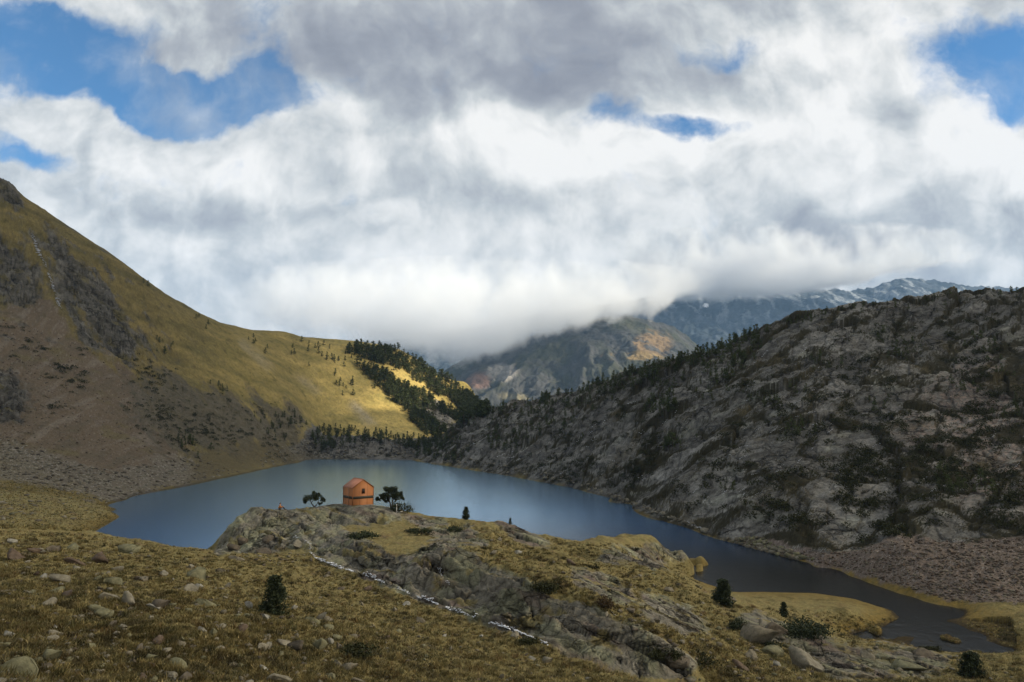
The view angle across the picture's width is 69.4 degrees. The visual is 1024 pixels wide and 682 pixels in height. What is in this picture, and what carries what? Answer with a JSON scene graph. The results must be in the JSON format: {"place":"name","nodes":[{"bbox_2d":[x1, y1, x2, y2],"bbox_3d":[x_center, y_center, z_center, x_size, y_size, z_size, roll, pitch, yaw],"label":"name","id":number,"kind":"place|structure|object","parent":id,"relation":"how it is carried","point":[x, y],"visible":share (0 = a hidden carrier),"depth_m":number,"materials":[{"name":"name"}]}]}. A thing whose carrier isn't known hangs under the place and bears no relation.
{"place":"outdoors","nodes":[
{"label":"outdoors","id":0,"kind":"place"},
{"bbox_2d":[0,178,1023,681],"bbox_3d":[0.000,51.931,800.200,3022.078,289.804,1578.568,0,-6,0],"label":"ground","id":1,"kind":"structure","parent":0,"point":[120,314],"depth_m":185.12,"materials":[{"name":"grey stone"}]},
{"bbox_2d":[7,538,17,542],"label":"boulder","id":2,"kind":"object","parent":1,"relation":"on","point":[10,540],"visible":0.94,"depth_m":54.19,"materials":[{"name":"stone"}]},
{"bbox_2d":[7,548,25,559],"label":"boulder","id":3,"kind":"object","parent":1,"relation":"on","point":[12,553],"visible":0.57,"depth_m":46.87,"materials":[{"name":"stone"}]},
{"bbox_2d":[2,656,38,677],"bbox_3d":[-14.538,9.712,21.754,1.166,0.804,0.864,2,-6,-17],"label":"boulder","id":4,"kind":"object","parent":1,"relation":"on","point":[25,663],"visible":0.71,"depth_m":21.71,"materials":[{"name":"stone"}]},
{"bbox_2d":[27,548,41,552],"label":"boulder","id":5,"kind":"object","parent":1,"relation":"on","point":[33,550],"visible":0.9,"depth_m":50.94,"materials":[{"name":"stone"}]},
{"bbox_2d":[43,597,56,605],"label":"boulder","id":6,"kind":"object","parent":1,"relation":"on","point":[51,600],"visible":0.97,"depth_m":31.07,"materials":[{"name":"stone"}]},
{"bbox_2d":[46,545,55,551],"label":"boulder","id":7,"kind":"object","parent":1,"relation":"on","point":[51,547],"visible":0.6,"depth_m":52.20,"materials":[{"name":"stone"}]},
{"bbox_2d":[43,649,62,659],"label":"boulder","id":8,"kind":"object","parent":1,"relation":"on","point":[51,653],"visible":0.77,"depth_m":23.29,"materials":[{"name":"stone"}]},
{"bbox_2d":[47,635,58,640],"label":"boulder","id":9,"kind":"object","parent":1,"relation":"on","point":[54,638],"visible":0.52,"depth_m":26.23,"materials":[{"name":"stone"}]},
{"bbox_2d":[0,487,110,524],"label":"meadow stones","id":10,"kind":"object","parent":1,"relation":"on","point":[33,513],"visible":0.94,"depth_m":156.58,"materials":[{"name":"grey stone"}]},
{"bbox_2d":[48,586,65,591],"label":"boulder","id":11,"kind":"object","parent":1,"relation":"on","point":[60,587],"visible":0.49,"depth_m":34.42,"materials":[{"name":"stone"}]},
{"bbox_2d":[48,573,70,582],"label":"boulder","id":12,"kind":"object","parent":1,"relation":"on","point":[56,577],"visible":0.91,"depth_m":37.17,"materials":[{"name":"stone"}]},
{"bbox_2d":[62,589,72,596],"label":"boulder","id":13,"kind":"object","parent":1,"relation":"on","point":[67,592],"visible":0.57,"depth_m":33.36,"materials":[{"name":"stone"}]},
{"bbox_2d":[67,542,79,549],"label":"boulder","id":14,"kind":"object","parent":1,"relation":"on","point":[74,546],"visible":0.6,"depth_m":53.98,"materials":[{"name":"stone"}]},
{"bbox_2d":[63,557,84,565],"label":"boulder","id":15,"kind":"object","parent":1,"relation":"on","point":[71,560],"visible":0.59,"depth_m":47.08,"materials":[{"name":"stone"}]},
{"bbox_2d":[88,604,107,611],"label":"boulder","id":16,"kind":"object","parent":1,"relation":"on","point":[93,607],"visible":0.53,"depth_m":30.49,"materials":[{"name":"stone"}]},
{"bbox_2d":[92,551,107,563],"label":"boulder","id":17,"kind":"object","parent":1,"relation":"on","point":[99,557],"visible":0.63,"depth_m":49.17,"materials":[{"name":"stone"}]},
{"bbox_2d":[94,608,113,618],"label":"boulder","id":18,"kind":"object","parent":1,"relation":"on","point":[104,612],"visible":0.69,"depth_m":30.34,"materials":[{"name":"stone"}]},
{"bbox_2d":[98,592,119,598],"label":"boulder","id":19,"kind":"object","parent":1,"relation":"on","point":[103,594],"visible":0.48,"depth_m":32.64,"materials":[{"name":"stone"}]},
{"bbox_2d":[103,577,123,585],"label":"boulder","id":20,"kind":"object","parent":1,"relation":"on","point":[111,580],"visible":0.94,"depth_m":38.80,"materials":[{"name":"stone"}]},
{"bbox_2d":[111,566,123,570],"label":"boulder","id":21,"kind":"object","parent":1,"relation":"on","point":[119,568],"visible":0.62,"depth_m":44.30,"materials":[{"name":"stone"}]},
{"bbox_2d":[121,591,134,605],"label":"boulder","id":22,"kind":"object","parent":1,"relation":"on","point":[128,597],"visible":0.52,"depth_m":32.34,"materials":[{"name":"stone"}]},
{"bbox_2d":[118,544,140,553],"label":"boulder","id":23,"kind":"object","parent":1,"relation":"on","point":[127,548],"visible":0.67,"depth_m":56.32,"materials":[{"name":"stone"}]},
{"bbox_2d":[139,576,148,581],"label":"boulder","id":24,"kind":"object","parent":1,"relation":"on","point":[144,578],"visible":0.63,"depth_m":41.41,"materials":[{"name":"stone"}]},
{"bbox_2d":[145,654,158,659],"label":"boulder","id":25,"kind":"object","parent":1,"relation":"on","point":[149,656],"visible":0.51,"depth_m":26.30,"materials":[{"name":"stone"}]},
{"bbox_2d":[152,635,164,643],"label":"boulder","id":26,"kind":"object","parent":1,"relation":"on","point":[158,638],"visible":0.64,"depth_m":28.02,"materials":[{"name":"stone"}]},
{"bbox_2d":[151,599,170,606],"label":"boulder","id":27,"kind":"object","parent":1,"relation":"on","point":[158,602],"visible":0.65,"depth_m":32.56,"materials":[{"name":"stone"}]},
{"bbox_2d":[159,569,168,575],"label":"boulder","id":28,"kind":"object","parent":1,"relation":"on","point":[164,572],"visible":0.71,"depth_m":45.51,"materials":[{"name":"stone"}]},
{"bbox_2d":[165,671,177,678],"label":"boulder","id":29,"kind":"object","parent":1,"relation":"on","point":[173,674],"visible":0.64,"depth_m":25.09,"materials":[{"name":"stone"}]},
{"bbox_2d":[169,657,187,668],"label":"boulder","id":30,"kind":"object","parent":1,"relation":"on","point":[174,659],"visible":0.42,"depth_m":26.41,"materials":[{"name":"stone"}]},
{"bbox_2d":[176,639,185,648],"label":"boulder","id":31,"kind":"object","parent":1,"relation":"on","point":[180,642],"visible":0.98,"depth_m":28.05,"materials":[{"name":"stone"}]},
{"bbox_2d":[178,671,191,681],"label":"boulder","id":32,"kind":"object","parent":1,"relation":"on","point":[187,674],"visible":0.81,"depth_m":24.86,"materials":[{"name":"stone"}]},
{"bbox_2d":[183,583,198,591],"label":"boulder","id":33,"kind":"object","parent":1,"relation":"on","point":[192,587],"visible":0.66,"depth_m":39.02,"materials":[{"name":"stone"}]},
{"bbox_2d":[187,567,205,580],"bbox_3d":[-19.976,14.803,46.827,1.205,0.910,0.721,2,-6,-19],"label":"boulder","id":34,"kind":"object","parent":1,"relation":"on","point":[199,572],"visible":0.69,"depth_m":46.77,"materials":[{"name":"stone"}]},
{"bbox_2d":[194,598,216,606],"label":"boulder","id":35,"kind":"object","parent":1,"relation":"on","point":[200,601],"visible":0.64,"depth_m":35.86,"materials":[{"name":"stone"}]},
{"bbox_2d":[227,544,239,550],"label":"boulder","id":36,"kind":"object","parent":1,"relation":"on","point":[231,547],"visible":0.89,"depth_m":79.72,"materials":[{"name":"stone"}]},
{"bbox_2d":[227,555,244,560],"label":"boulder","id":37,"kind":"object","parent":1,"relation":"on","point":[234,557],"visible":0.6,"depth_m":64.28,"materials":[{"name":"stone"}]},
{"bbox_2d":[237,537,247,545],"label":"boulder","id":38,"kind":"object","parent":1,"relation":"on","point":[241,540],"visible":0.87,"depth_m":80.73,"materials":[{"name":"stone"}]},
{"bbox_2d":[237,623,247,631],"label":"boulder","id":39,"kind":"object","parent":1,"relation":"on","point":[243,627],"visible":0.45,"depth_m":31.64,"materials":[{"name":"stone"}]},
{"bbox_2d":[244,601,252,607],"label":"boulder","id":40,"kind":"object","parent":1,"relation":"on","point":[247,603],"visible":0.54,"depth_m":38.35,"materials":[{"name":"stone"}]},
{"bbox_2d":[253,547,271,553],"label":"boulder","id":41,"kind":"object","parent":1,"relation":"on","point":[265,550],"visible":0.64,"depth_m":75.38,"materials":[{"name":"stone"}]},
{"bbox_2d":[258,643,269,651],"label":"boulder","id":42,"kind":"object","parent":1,"relation":"on","point":[266,645],"visible":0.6,"depth_m":30.47,"materials":[{"name":"stone"}]},
{"bbox_2d":[262,535,274,543],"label":"boulder","id":43,"kind":"object","parent":1,"relation":"on","point":[266,539],"visible":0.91,"depth_m":79.48,"materials":[{"name":"stone"}]},
{"bbox_2d":[255,574,290,615],"bbox_3d":[-12.223,13.091,37.872,1.576,2.194,1.632,-3,-7,27],"label":"pine tree","id":44,"kind":"object","parent":1,"relation":"on","point":[276,595],"visible":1,"depth_m":37.74,"materials":[{"name":"green plant"}]},
{"bbox_2d":[266,673,291,681],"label":"boulder","id":45,"kind":"object","parent":1,"relation":"on","point":[274,676],"visible":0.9,"depth_m":26.88,"materials":[{"name":"stone"}]},
{"bbox_2d":[277,639,290,645],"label":"boulder","id":46,"kind":"object","parent":1,"relation":"on","point":[283,642],"visible":0.84,"depth_m":31.99,"materials":[{"name":"stone"}]},
{"bbox_2d":[287,640,303,650],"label":"boulder","id":47,"kind":"object","parent":1,"relation":"on","point":[297,644],"visible":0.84,"depth_m":31.63,"materials":[{"name":"stone"}]},
{"bbox_2d":[292,539,301,548],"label":"boulder","id":48,"kind":"object","parent":1,"relation":"on","point":[297,544],"visible":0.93,"depth_m":75.98,"materials":[{"name":"stone"}]},
{"bbox_2d":[305,616,319,624],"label":"boulder","id":49,"kind":"object","parent":1,"relation":"on","point":[313,619],"visible":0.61,"depth_m":36.92,"materials":[{"name":"stone"}]},
{"bbox_2d":[302,491,325,506],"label":"pine tree","id":50,"kind":"object","parent":1,"relation":"on","point":[314,496],"visible":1,"depth_m":90.26,"materials":[{"name":"green plant"}]},
{"bbox_2d":[313,638,327,649],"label":"boulder","id":51,"kind":"object","parent":1,"relation":"on","point":[321,643],"visible":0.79,"depth_m":32.32,"materials":[{"name":"stone"}]},
{"bbox_2d":[316,612,326,619],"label":"boulder","id":52,"kind":"object","parent":1,"relation":"on","point":[322,615],"visible":0.56,"depth_m":39.32,"materials":[{"name":"stone"}]},
{"bbox_2d":[323,624,333,630],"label":"boulder","id":53,"kind":"object","parent":1,"relation":"on","point":[329,626],"visible":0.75,"depth_m":36.83,"materials":[{"name":"stone"}]},
{"bbox_2d":[330,634,341,640],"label":"boulder","id":54,"kind":"object","parent":1,"relation":"on","point":[334,636],"visible":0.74,"depth_m":35.47,"materials":[{"name":"stone"}]},
{"bbox_2d":[342,662,358,670],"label":"boulder","id":55,"kind":"object","parent":1,"relation":"on","point":[350,665],"visible":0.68,"depth_m":30.71,"materials":[{"name":"stone"}]},
{"bbox_2d":[334,478,373,505],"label":"mountain hut","id":56,"kind":"object","parent":1,"relation":"on","point":[358,491],"visible":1,"depth_m":89.76,"materials":[{"name":"metal"}]},
{"bbox_2d":[333,641,381,659],"bbox_3d":[-7.041,13.765,32.817,2.551,0.525,2.247,0,-6,0],"label":"juniper bush","id":57,"kind":"object","parent":1,"relation":"on","point":[353,648],"visible":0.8,"depth_m":32.93,"materials":[{"name":"green plant"}]},
{"bbox_2d":[344,530,380,538],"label":"juniper bush","id":58,"kind":"object","parent":1,"relation":"on","point":[363,534],"visible":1,"depth_m":72.50,"materials":[{"name":"green plant"}]},
{"bbox_2d":[375,486,404,508],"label":"pine tree","id":59,"kind":"object","parent":1,"relation":"on","point":[393,492],"visible":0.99,"depth_m":88.12,"materials":[{"name":"green plant"}]},
{"bbox_2d":[388,499,415,512],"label":"juniper bush","id":60,"kind":"object","parent":1,"relation":"on","point":[407,508],"visible":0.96,"depth_m":87.81,"materials":[{"name":"green plant"}]},
{"bbox_2d":[416,617,425,622],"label":"boulder","id":61,"kind":"object","parent":1,"relation":"on","point":[420,619],"visible":0.81,"depth_m":49.44,"materials":[{"name":"stone"}]},
{"bbox_2d":[410,527,437,535],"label":"juniper bush","id":62,"kind":"object","parent":1,"relation":"on","point":[416,531],"visible":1,"depth_m":77.53,"materials":[{"name":"green plant"}]},
{"bbox_2d":[311,552,547,644],"bbox_3d":[-8.701,19.349,57.914,1.256,1.016,34.282,5,-8,-39],"label":"snow strip","id":63,"kind":"object","parent":1,"relation":"on","point":[372,576],"visible":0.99,"depth_m":54.69,"materials":[{"name":"snow"}]},
{"bbox_2d":[446,523,464,532],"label":"juniper bush","id":64,"kind":"object","parent":1,"relation":"on","point":[456,529],"visible":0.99,"depth_m":80.75,"materials":[{"name":"green plant"}]},
{"bbox_2d":[455,410,467,424],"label":"pine tree","id":65,"kind":"object","parent":1,"relation":"on","point":[464,414],"visible":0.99,"depth_m":394.01,"materials":[{"name":"green plant"}]},
{"bbox_2d":[461,507,469,519],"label":"pine tree","id":66,"kind":"object","parent":1,"relation":"on","point":[466,515],"visible":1,"depth_m":87.70,"materials":[{"name":"green plant"}]},
{"bbox_2d":[0,529,1013,681],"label":"loose stones","id":67,"kind":"object","parent":1,"relation":"on","point":[688,679],"visible":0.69,"depth_m":42.78,"materials":[{"name":"grey stone"}]},
{"bbox_2d":[0,480,1023,681],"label":"dry grass","id":68,"kind":"structure","parent":1,"relation":"on","point":[204,643],"depth_m":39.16,"materials":[{"name":"plant"}]},
{"bbox_2d":[0,309,1023,543],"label":"heath shrubs","id":69,"kind":"object","parent":1,"relation":"on","point":[874,500],"visible":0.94,"depth_m":151.21,"materials":[{"name":"green plant"}]},
{"bbox_2d":[0,319,1023,602],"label":"scree","id":70,"kind":"structure","parent":1,"relation":"on","point":[758,545],"depth_m":126.37,"materials":[{"name":"stone"}]},
{"bbox_2d":[511,631,519,637],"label":"boulder","id":71,"kind":"object","parent":1,"relation":"on","point":[515,634],"visible":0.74,"depth_m":46.46,"materials":[{"name":"stone"}]},
{"bbox_2d":[510,636,540,645],"bbox_3d":[0.767,18.448,45.476,2.091,0.557,1.542,0,-6,0],"label":"juniper bush","id":72,"kind":"object","parent":1,"relation":"on","point":[529,640],"visible":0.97,"depth_m":45.33,"materials":[{"name":"green plant"}]},
{"bbox_2d":[526,577,565,594],"bbox_3d":[2.710,16.796,50.926,3.246,0.916,2.694,6,-8,-43],"label":"juniper bush","id":73,"kind":"object","parent":1,"relation":"on","point":[550,587],"visible":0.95,"depth_m":50.16,"materials":[{"name":"green plant"}]},
{"bbox_2d":[542,656,552,662],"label":"boulder","id":74,"kind":"object","parent":1,"relation":"on","point":[546,659],"visible":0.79,"depth_m":42.72,"materials":[{"name":"stone"}]},
{"bbox_2d":[143,278,1021,496],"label":"distant pines","id":75,"kind":"object","parent":1,"relation":"on","point":[466,397],"visible":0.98,"depth_m":413.28,"materials":[{"name":"green plant"}]},
{"bbox_2d":[597,575,607,580],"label":"boulder","id":76,"kind":"object","parent":1,"relation":"on","point":[600,577],"visible":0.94,"depth_m":61.35,"materials":[{"name":"stone"}]},
{"bbox_2d":[594,595,616,609],"bbox_3d":[6.083,16.741,47.397,1.704,0.926,1.242,-3,-6,23],"label":"juniper bush","id":77,"kind":"object","parent":1,"relation":"on","point":[604,602],"visible":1,"depth_m":47.21,"materials":[{"name":"green plant"}]},
{"bbox_2d":[646,644,684,661],"bbox_3d":[9.111,18.525,43.891,2.380,0.808,2.105,0,-6,0],"label":"juniper bush","id":78,"kind":"object","parent":1,"relation":"on","point":[658,655],"visible":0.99,"depth_m":43.72,"materials":[{"name":"green plant"}]},
{"bbox_2d":[666,432,675,445],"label":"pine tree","id":79,"kind":"object","parent":1,"relation":"on","point":[672,434],"visible":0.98,"depth_m":201.34,"materials":[{"name":"green plant"}]},
{"bbox_2d":[664,655,689,669],"bbox_3d":[9.750,19.110,43.864,1.634,0.863,0.786,-1,-6,7],"label":"boulder","id":80,"kind":"object","parent":1,"relation":"on","point":[683,664],"visible":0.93,"depth_m":43.58,"materials":[{"name":"stone"}]},
{"bbox_2d":[694,647,723,670],"bbox_3d":[11.706,19.436,45.251,2.746,1.185,2.254,0,-6,0],"label":"juniper bush","id":81,"kind":"object","parent":1,"relation":"on","point":[706,658],"visible":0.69,"depth_m":44.94,"materials":[{"name":"green plant"}]},
{"bbox_2d":[710,578,735,607],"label":"pine tree","id":82,"kind":"object","parent":1,"relation":"on","point":[721,593],"visible":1,"depth_m":68.96,"materials":[{"name":"green plant"}]},
{"bbox_2d":[723,616,747,631],"bbox_3d":[17.895,22.453,58.666,2.278,1.014,1.615,6,-8,-44],"label":"juniper bush","id":83,"kind":"object","parent":1,"relation":"on","point":[735,623],"visible":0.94,"depth_m":58.60,"materials":[{"name":"green plant"}]},
{"bbox_2d":[731,658,748,670],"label":"boulder","id":84,"kind":"object","parent":1,"relation":"on","point":[740,665],"visible":0.59,"depth_m":47.54,"materials":[{"name":"stone"}]},
{"bbox_2d":[745,649,757,660],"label":"boulder","id":85,"kind":"object","parent":1,"relation":"on","point":[751,653],"visible":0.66,"depth_m":50.72,"materials":[{"name":"stone"}]},
{"bbox_2d":[740,624,778,643],"bbox_3d":[18.471,22.503,55.877,1.793,2.131,2.851,4,-7,-32],"label":"boulder","id":86,"kind":"object","parent":1,"relation":"on","point":[756,634],"visible":0.63,"depth_m":55.39,"materials":[{"name":"stone"}]},
{"bbox_2d":[761,645,783,656],"bbox_3d":[19.163,22.945,54.281,1.936,1.167,0.931,3,-7,-27],"label":"boulder","id":87,"kind":"object","parent":1,"relation":"on","point":[774,649],"visible":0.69,"depth_m":54.01,"materials":[{"name":"stone"}]},
{"bbox_2d":[761,638,783,647],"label":"juniper bush","id":88,"kind":"object","parent":1,"relation":"on","point":[773,643],"visible":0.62,"depth_m":55.42,"materials":[{"name":"green plant"}]},
{"bbox_2d":[765,621,788,635],"bbox_3d":[21.361,23.725,60.705,2.920,1.832,1.764,3,-7,-28],"label":"boulder","id":89,"kind":"object","parent":1,"relation":"on","point":[781,630],"visible":0.49,"depth_m":60.09,"materials":[{"name":"stone"}]},
{"bbox_2d":[778,602,788,616],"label":"pine tree","id":90,"kind":"object","parent":1,"relation":"on","point":[783,610],"visible":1,"depth_m":72.47,"materials":[{"name":"green plant"}]},
{"bbox_2d":[788,645,824,672],"bbox_3d":[21.008,22.892,52.334,2.131,2.306,1.760,1,-6,-6],"label":"boulder","id":91,"kind":"object","parent":1,"relation":"on","point":[800,657],"visible":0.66,"depth_m":52.28,"materials":[{"name":"stone"}]},
{"bbox_2d":[779,615,841,643],"bbox_3d":[24.525,24.030,61.730,5.636,1.726,5.029,0,-6,0],"label":"juniper bush","id":92,"kind":"object","parent":1,"relation":"on","point":[807,629],"visible":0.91,"depth_m":60.99,"materials":[{"name":"green plant"}]},
{"bbox_2d":[855,672,874,678],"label":"boulder","id":93,"kind":"object","parent":1,"relation":"on","point":[863,675],"visible":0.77,"depth_m":51.30,"materials":[{"name":"stone"}]},
{"bbox_2d":[860,650,874,659],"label":"boulder","id":94,"kind":"object","parent":1,"relation":"on","point":[866,654],"visible":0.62,"depth_m":59.01,"materials":[{"name":"stone"}]},
{"bbox_2d":[891,658,928,671],"bbox_3d":[29.917,24.685,55.927,1.804,0.858,2.869,0,-6,-4],"label":"boulder","id":95,"kind":"object","parent":1,"relation":"on","point":[902,664],"visible":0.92,"depth_m":55.52,"materials":[{"name":"stone"}]},
{"bbox_2d":[913,648,934,656],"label":"boulder","id":96,"kind":"object","parent":1,"relation":"on","point":[923,652],"visible":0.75,"depth_m":62.05,"materials":[{"name":"stone"}]},
{"bbox_2d":[919,645,944,652],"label":"juniper bush","id":97,"kind":"object","parent":1,"relation":"on","point":[932,648],"visible":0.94,"depth_m":66.80,"materials":[{"name":"green plant"}]},
{"bbox_2d":[936,460,945,473],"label":"pine tree","id":98,"kind":"object","parent":1,"relation":"on","point":[939,466],"visible":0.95,"depth_m":129.10,"materials":[{"name":"green plant"}]},
{"bbox_2d":[954,651,987,677],"bbox_3d":[34.262,24.221,55.239,2.187,2.038,1.968,0,-6,0],"label":"pine tree","id":99,"kind":"object","parent":1,"relation":"on","point":[971,662],"visible":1,"depth_m":54.94,"materials":[{"name":"green plant"}]},
{"bbox_2d":[976,468,986,483],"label":"pine tree","id":100,"kind":"object","parent":1,"relation":"on","point":[980,474],"visible":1,"depth_m":122.26,"materials":[{"name":"green plant"}]},
{"bbox_2d":[987,478,995,491],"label":"pine tree","id":101,"kind":"object","parent":1,"relation":"on","point":[992,485],"visible":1,"depth_m":119.15,"materials":[{"name":"green plant"}]},
{"bbox_2d":[0,0,1023,341],"label":"sky","id":102,"kind":"structure","parent":0,"point":[368,170],"materials":[{"name":"white"}]},
{"bbox_2d":[97,459,1014,652],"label":"lake water","id":103,"kind":"structure","parent":0,"point":[203,515],"depth_m":171.23,"materials":[{"name":"blue liquid"}]},
{"bbox_2d":[443,315,702,405],"bbox_3d":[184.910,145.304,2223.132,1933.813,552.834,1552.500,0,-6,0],"label":"mountain","id":104,"kind":"structure","parent":0,"point":[573,355],"depth_m":2334.05,"materials":[{"name":"grey stone"}]},
{"bbox_2d":[363,278,1018,371],"bbox_3d":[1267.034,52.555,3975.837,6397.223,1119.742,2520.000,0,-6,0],"label":"mountain","id":105,"kind":"structure","parent":0,"point":[700,317],"depth_m":4614.88,"materials":[{"name":"grey stone"}]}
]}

